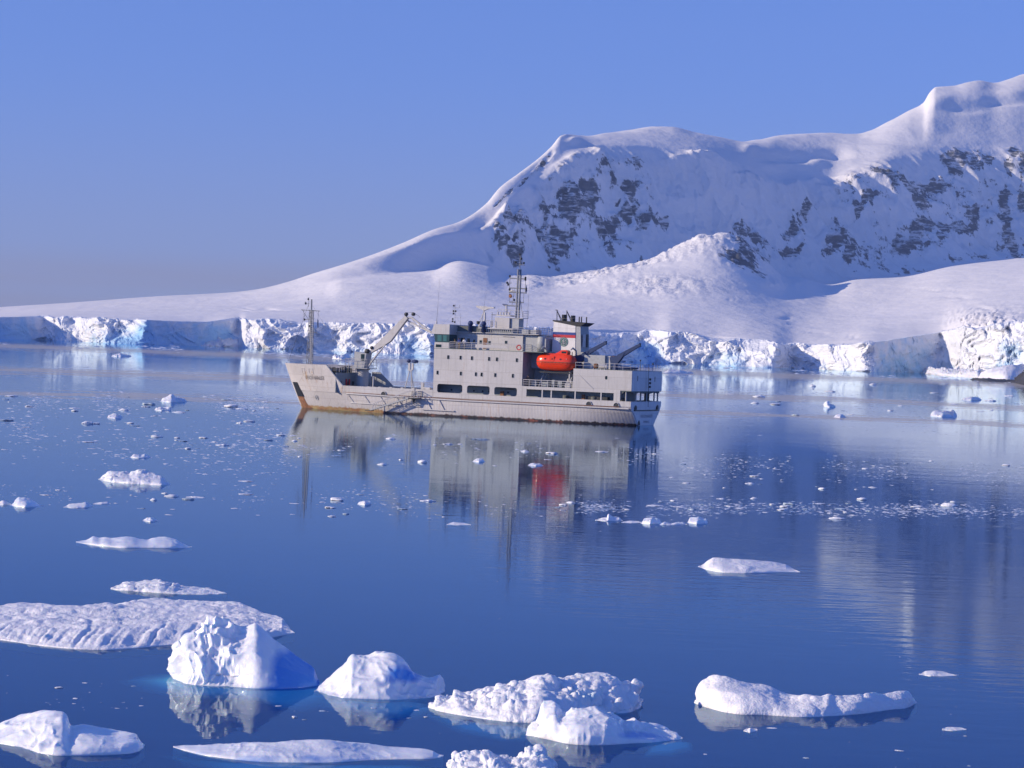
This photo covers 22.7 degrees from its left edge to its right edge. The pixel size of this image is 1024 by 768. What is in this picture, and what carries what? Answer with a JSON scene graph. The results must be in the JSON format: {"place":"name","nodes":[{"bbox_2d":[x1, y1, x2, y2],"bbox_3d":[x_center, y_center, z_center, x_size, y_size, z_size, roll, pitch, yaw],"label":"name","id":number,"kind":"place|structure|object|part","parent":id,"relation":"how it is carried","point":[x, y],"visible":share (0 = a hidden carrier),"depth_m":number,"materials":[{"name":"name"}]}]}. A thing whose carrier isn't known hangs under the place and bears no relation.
{"place":"outdoors","nodes":[
{"label":"outdoors","id":0,"kind":"place"},
{"bbox_2d":[0,339,1023,617],"bbox_3d":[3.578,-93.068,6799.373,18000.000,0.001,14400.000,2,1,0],"label":"sea","id":1,"kind":"structure","parent":0,"point":[456,485],"depth_m":247.56,"materials":[{"name":"liquid"}]},
{"bbox_2d":[0,500,10,504],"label":"ice floe","id":2,"kind":"object","parent":1,"relation":"on","point":[2,502],"visible":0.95,"depth_m":173.41,"materials":[{"name":"white ice"}]},
{"bbox_2d":[11,497,43,506],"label":"ice floe","id":3,"kind":"object","parent":1,"relation":"on","point":[23,502],"visible":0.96,"depth_m":172.56,"materials":[{"name":"white ice"}]},
{"bbox_2d":[0,710,144,766],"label":"ice floe","id":4,"kind":"object","parent":1,"relation":"on","point":[54,738],"visible":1,"depth_m":73.87,"materials":[{"name":"white ice"}]},
{"bbox_2d":[64,502,93,507],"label":"ice floe","id":5,"kind":"object","parent":1,"relation":"on","point":[81,505],"visible":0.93,"depth_m":173.62,"materials":[{"name":"white ice"}]},
{"bbox_2d":[94,502,110,504],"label":"ice floe","id":6,"kind":"object","parent":1,"relation":"on","point":[101,503],"visible":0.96,"depth_m":177.75,"materials":[{"name":"white ice"}]},
{"bbox_2d":[107,413,122,418],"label":"ice floe","id":7,"kind":"object","parent":1,"relation":"on","point":[114,415],"visible":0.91,"depth_m":351.17,"materials":[{"name":"white ice"}]},
{"bbox_2d":[112,353,129,356],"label":"ice floe","id":8,"kind":"object","parent":1,"relation":"on","point":[120,355],"visible":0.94,"depth_m":1146.60,"materials":[{"name":"white ice"}]},
{"bbox_2d":[76,536,191,551],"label":"ice floe","id":9,"kind":"object","parent":1,"relation":"on","point":[130,543],"visible":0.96,"depth_m":143.92,"materials":[{"name":"white ice"}]},
{"bbox_2d":[98,469,169,485],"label":"ice floe","id":10,"kind":"object","parent":1,"relation":"on","point":[143,476],"visible":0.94,"depth_m":204.08,"materials":[{"name":"white ice"}]},
{"bbox_2d":[130,454,151,457],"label":"ice floe","id":11,"kind":"object","parent":1,"relation":"on","point":[139,456],"visible":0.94,"depth_m":244.31,"materials":[{"name":"white ice"}]},
{"bbox_2d":[0,598,294,658],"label":"ice floe","id":12,"kind":"object","parent":1,"relation":"on","point":[136,628],"visible":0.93,"depth_m":103.19,"materials":[{"name":"white ice"}]},
{"bbox_2d":[142,402,155,404],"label":"ice chunk","id":13,"kind":"object","parent":1,"relation":"on","point":[145,403],"visible":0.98,"depth_m":419.47,"materials":[{"name":"white ice"}]},
{"bbox_2d":[143,517,156,521],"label":"ice floe","id":14,"kind":"object","parent":1,"relation":"on","point":[149,519],"visible":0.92,"depth_m":163.34,"materials":[{"name":"white ice"}]},
{"bbox_2d":[155,407,171,410],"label":"ice floe","id":15,"kind":"object","parent":1,"relation":"on","point":[163,408],"visible":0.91,"depth_m":394.08,"materials":[{"name":"white ice"}]},
{"bbox_2d":[110,579,226,598],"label":"ice floe","id":16,"kind":"object","parent":1,"relation":"on","point":[156,588],"visible":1,"depth_m":119.30,"materials":[{"name":"white ice"}]},
{"bbox_2d":[160,394,186,401],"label":"ice floe","id":17,"kind":"object","parent":1,"relation":"on","point":[171,398],"visible":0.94,"depth_m":443.98,"materials":[{"name":"white ice"}]},
{"bbox_2d":[201,336,238,346],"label":"ice floe","id":18,"kind":"object","parent":1,"relation":"on","point":[226,342],"visible":0.28,"depth_m":2330.79,"materials":[{"name":"white ice"}]},
{"bbox_2d":[224,404,237,406],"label":"ice chunk","id":19,"kind":"object","parent":1,"relation":"on","point":[231,405],"visible":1,"depth_m":423.21,"materials":[{"name":"white ice"}]},
{"bbox_2d":[140,615,324,706],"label":"iceberg","id":20,"kind":"object","parent":1,"relation":"on","point":[216,656],"visible":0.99,"depth_m":88.89,"materials":[{"name":"white ice"}]},
{"bbox_2d":[173,739,443,767],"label":"ice floe","id":21,"kind":"object","parent":1,"relation":"on","point":[316,753],"visible":1,"depth_m":73.94,"materials":[{"name":"white ice"}]},
{"bbox_2d":[331,497,343,500],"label":"ice chunk","id":22,"kind":"object","parent":1,"relation":"on","point":[337,498],"visible":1,"depth_m":191.15,"materials":[{"name":"white ice"}]},
{"bbox_2d":[332,353,350,358],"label":"ice floe","id":23,"kind":"object","parent":1,"relation":"on","point":[336,356],"visible":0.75,"depth_m":1467.24,"materials":[{"name":"white ice"}]},
{"bbox_2d":[358,501,371,504],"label":"ice floe","id":24,"kind":"object","parent":1,"relation":"on","point":[364,503],"visible":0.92,"depth_m":187.65,"materials":[{"name":"white ice"}]},
{"bbox_2d":[314,651,444,715],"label":"iceberg","id":25,"kind":"object","parent":1,"relation":"on","point":[385,683],"visible":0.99,"depth_m":87.28,"materials":[{"name":"white ice"}]},
{"bbox_2d":[447,522,470,524],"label":"ice floe","id":26,"kind":"object","parent":1,"relation":"on","point":[454,523],"visible":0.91,"depth_m":171.00,"materials":[{"name":"white ice"}]},
{"bbox_2d":[285,253,661,425],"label":"expedition ship","id":27,"kind":"object","parent":1,"relation":"on","point":[484,372],"visible":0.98,"depth_m":415.97,"materials":[{"name":"paint"}]},
{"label":"wheelhouse windows","id":28,"kind":"part","parent":27,"relation":"part of","materials":[{"name":"teal glass"}]},
{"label":"deckhouse door","id":29,"kind":"part","parent":27,"relation":"part of","materials":[{"name":"metal"}]},
{"bbox_2d":[536,350,576,370],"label":"lifeboat","id":30,"kind":"object","parent":27,"relation":"hanging from","point":[562,360],"visible":1,"depth_m":410.50,"materials":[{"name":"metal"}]},
{"bbox_2d":[599,364,607,369],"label":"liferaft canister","id":31,"kind":"object","parent":27,"relation":"on","point":[601,366],"visible":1,"depth_m":407.41,"materials":[{"name":"white paint"}]},
{"bbox_2d":[618,365,637,369],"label":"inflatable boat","id":32,"kind":"object","parent":27,"relation":"on","point":[623,367],"visible":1,"depth_m":406.43,"materials":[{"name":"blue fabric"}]},
{"bbox_2d":[472,458,484,461],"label":"ice floe","id":33,"kind":"object","parent":1,"relation":"on","point":[479,460],"visible":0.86,"depth_m":262.66,"materials":[{"name":"white ice"}]},
{"bbox_2d":[446,744,557,767],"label":"ice floe","id":34,"kind":"object","parent":1,"relation":"on","point":[535,756],"visible":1,"depth_m":72.59,"materials":[{"name":"white ice"}]},
{"bbox_2d":[0,342,1022,729],"bbox_3d":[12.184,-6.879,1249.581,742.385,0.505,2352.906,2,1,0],"label":"brash ice","id":35,"kind":"structure","parent":1,"relation":"on","point":[516,442],"depth_m":286.63,"materials":[{"name":"white ice"}]},
{"bbox_2d":[427,672,643,736],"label":"iceberg","id":36,"kind":"object","parent":1,"relation":"on","point":[511,708],"visible":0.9,"depth_m":84.44,"materials":[{"name":"white ice"}]},
{"bbox_2d":[528,463,542,465],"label":"ice floe","id":37,"kind":"object","parent":1,"relation":"on","point":[534,464],"visible":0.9,"depth_m":258.71,"materials":[{"name":"white ice"}]},
{"bbox_2d":[525,700,689,755],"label":"iceberg","id":38,"kind":"object","parent":1,"relation":"on","point":[589,731],"visible":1,"depth_m":79.17,"materials":[{"name":"white ice"}]},
{"bbox_2d":[597,514,622,520],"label":"ice floe","id":39,"kind":"object","parent":1,"relation":"on","point":[610,517],"visible":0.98,"depth_m":180.73,"materials":[{"name":"white ice"}]},
{"bbox_2d":[621,521,640,522],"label":"ice floe","id":40,"kind":"object","parent":1,"relation":"on","point":[631,522],"visible":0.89,"depth_m":179.49,"materials":[{"name":"white ice"}]},
{"bbox_2d":[641,517,661,523],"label":"ice floe","id":41,"kind":"object","parent":1,"relation":"on","point":[651,520],"visible":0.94,"depth_m":179.18,"materials":[{"name":"white ice"}]},
{"bbox_2d":[659,522,686,524],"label":"ice floe","id":42,"kind":"object","parent":1,"relation":"on","point":[675,523],"visible":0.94,"depth_m":178.85,"materials":[{"name":"white ice"}]},
{"bbox_2d":[664,369,692,373],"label":"ice floe","id":43,"kind":"object","parent":1,"relation":"on","point":[676,371],"visible":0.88,"depth_m":1380.50,"materials":[{"name":"white ice"}]},
{"bbox_2d":[687,517,707,523],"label":"ice floe","id":44,"kind":"object","parent":1,"relation":"on","point":[696,520],"visible":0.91,"depth_m":181.47,"materials":[{"name":"white ice"}]},
{"bbox_2d":[698,557,799,576],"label":"ice floe","id":45,"kind":"object","parent":1,"relation":"on","point":[727,566],"visible":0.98,"depth_m":143.30,"materials":[{"name":"white ice"}]},
{"bbox_2d":[743,728,756,737],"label":"ice floe","id":46,"kind":"object","parent":1,"relation":"on","point":[750,732],"visible":1,"depth_m":82.42,"materials":[{"name":"white ice"}]},
{"bbox_2d":[694,675,916,726],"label":"ice floe","id":47,"kind":"object","parent":1,"relation":"on","point":[725,699],"visible":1,"depth_m":87.25,"materials":[{"name":"white ice"}]},
{"bbox_2d":[823,401,835,406],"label":"ice floe","id":48,"kind":"object","parent":1,"relation":"on","point":[826,404],"visible":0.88,"depth_m":618.21,"materials":[{"name":"white ice"}]},
{"bbox_2d":[834,414,846,417],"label":"ice floe","id":49,"kind":"object","parent":1,"relation":"on","point":[839,416],"visible":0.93,"depth_m":515.53,"materials":[{"name":"white ice"}]},
{"bbox_2d":[919,670,958,680],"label":"ice floe","id":50,"kind":"object","parent":1,"relation":"on","point":[931,675],"visible":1,"depth_m":98.98,"materials":[{"name":"white ice"}]},
{"bbox_2d":[930,410,956,416],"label":"ice floe","id":51,"kind":"object","parent":1,"relation":"on","point":[950,413],"visible":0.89,"depth_m":564.50,"materials":[{"name":"white ice"}]},
{"bbox_2d":[941,503,957,506],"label":"ice chunk","id":52,"kind":"object","parent":1,"relation":"on","point":[950,504],"visible":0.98,"depth_m":214.67,"materials":[{"name":"white ice"}]},
{"bbox_2d":[921,366,984,377],"bbox_3d":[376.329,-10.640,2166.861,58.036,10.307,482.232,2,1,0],"label":"ice floe","id":53,"kind":"object","parent":1,"relation":"on","point":[957,372],"visible":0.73,"depth_m":2048.37,"materials":[{"name":"white ice"}]},
{"bbox_2d":[942,727,966,735],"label":"ice floe","id":54,"kind":"object","parent":1,"relation":"on","point":[953,731],"visible":1,"depth_m":84.45,"materials":[{"name":"white ice"}]},
{"bbox_2d":[962,397,980,399],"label":"ice floe","id":55,"kind":"object","parent":1,"relation":"on","point":[972,398],"visible":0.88,"depth_m":817.37,"materials":[{"name":"white ice"}]},
{"bbox_2d":[970,364,1023,384],"bbox_3d":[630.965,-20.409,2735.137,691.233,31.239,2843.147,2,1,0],"label":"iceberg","id":56,"kind":"object","parent":1,"relation":"on","point":[1010,373],"visible":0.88,"depth_m":1785.32,"materials":[{"name":"white ice"}]},
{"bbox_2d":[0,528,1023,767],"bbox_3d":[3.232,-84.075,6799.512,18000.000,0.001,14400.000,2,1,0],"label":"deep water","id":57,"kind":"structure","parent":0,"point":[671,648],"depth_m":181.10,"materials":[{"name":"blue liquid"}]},
{"bbox_2d":[0,74,1023,344],"bbox_3d":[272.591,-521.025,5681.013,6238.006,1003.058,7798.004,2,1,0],"label":"snowy mountain","id":58,"kind":"structure","parent":0,"point":[910,222],"depth_m":4153.90,"materials":[{"name":"white snow"}]},
{"bbox_2d":[0,315,1023,372],"bbox_3d":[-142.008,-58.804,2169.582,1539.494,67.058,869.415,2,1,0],"label":"glacier front","id":59,"kind":"object","parent":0,"point":[990,346],"visible":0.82,"depth_m":2302.16,"materials":[{"name":"white ice"}]},
{"bbox_2d":[0,0,1023,306],"label":"sky","id":60,"kind":"structure","parent":0,"point":[149,148],"materials":[{"name":"blue"}]}
]}

